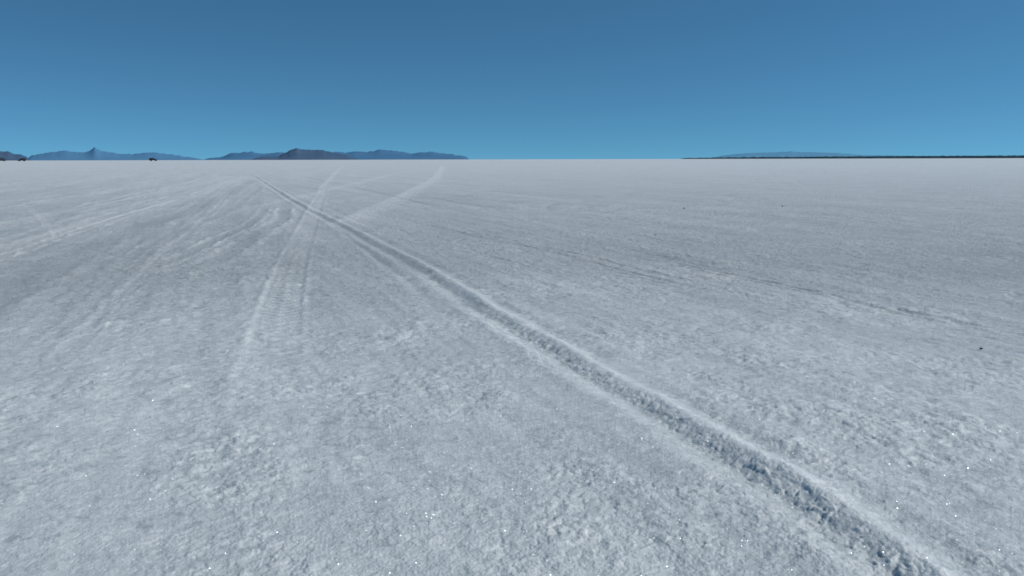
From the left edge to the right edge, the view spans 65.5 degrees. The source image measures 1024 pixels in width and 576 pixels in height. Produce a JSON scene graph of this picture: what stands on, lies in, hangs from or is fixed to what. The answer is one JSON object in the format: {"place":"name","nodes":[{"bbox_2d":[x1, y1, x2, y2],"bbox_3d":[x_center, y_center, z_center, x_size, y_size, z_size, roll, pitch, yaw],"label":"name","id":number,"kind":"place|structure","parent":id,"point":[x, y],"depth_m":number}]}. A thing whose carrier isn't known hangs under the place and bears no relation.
{"place":"outdoors","nodes":[
{"label":"outdoors","id":0,"kind":"place"},
{"bbox_2d":[0,151,30,160],"bbox_3d":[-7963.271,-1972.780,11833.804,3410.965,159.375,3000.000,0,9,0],"label":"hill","id":1,"kind":"structure","parent":0,"point":[8,156],"depth_m":10976.91},
{"bbox_2d":[29,147,201,159],"bbox_3d":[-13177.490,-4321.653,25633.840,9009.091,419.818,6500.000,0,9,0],"label":"mountain range","id":2,"kind":"structure","parent":0,"point":[94,153],"depth_m":23742.54},
{"bbox_2d":[252,148,359,159],"bbox_3d":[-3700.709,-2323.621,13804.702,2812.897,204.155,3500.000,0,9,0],"label":"mesa hill","id":3,"kind":"structure","parent":0,"point":[298,154],"depth_m":12715.45},
{"bbox_2d":[205,149,467,159],"bbox_3d":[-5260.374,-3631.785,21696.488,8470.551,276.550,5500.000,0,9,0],"label":"mountain range","id":4,"kind":"structure","parent":0,"point":[379,154],"depth_m":20136.51},
{"bbox_2d":[0,158,1023,575],"bbox_3d":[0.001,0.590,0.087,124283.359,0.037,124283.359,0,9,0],"label":"salt flat ground","id":5,"kind":"structure","parent":0,"point":[470,368],"depth_m":2.31},
{"bbox_2d":[0,0,1023,159],"label":"sky","id":6,"kind":"structure","parent":0,"point":[201,79]},
{"bbox_2d":[717,151,907,157],"bbox_3d":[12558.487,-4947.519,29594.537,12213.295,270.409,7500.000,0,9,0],"label":"mountain range","id":7,"kind":"structure","parent":0,"point":[794,154],"depth_m":27921.13},
{"bbox_2d":[682,155,1023,158],"bbox_3d":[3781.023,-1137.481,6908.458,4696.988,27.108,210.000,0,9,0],"label":"dark shoreline","id":8,"kind":"structure","parent":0,"point":[877,157],"depth_m":6844.97}
]}

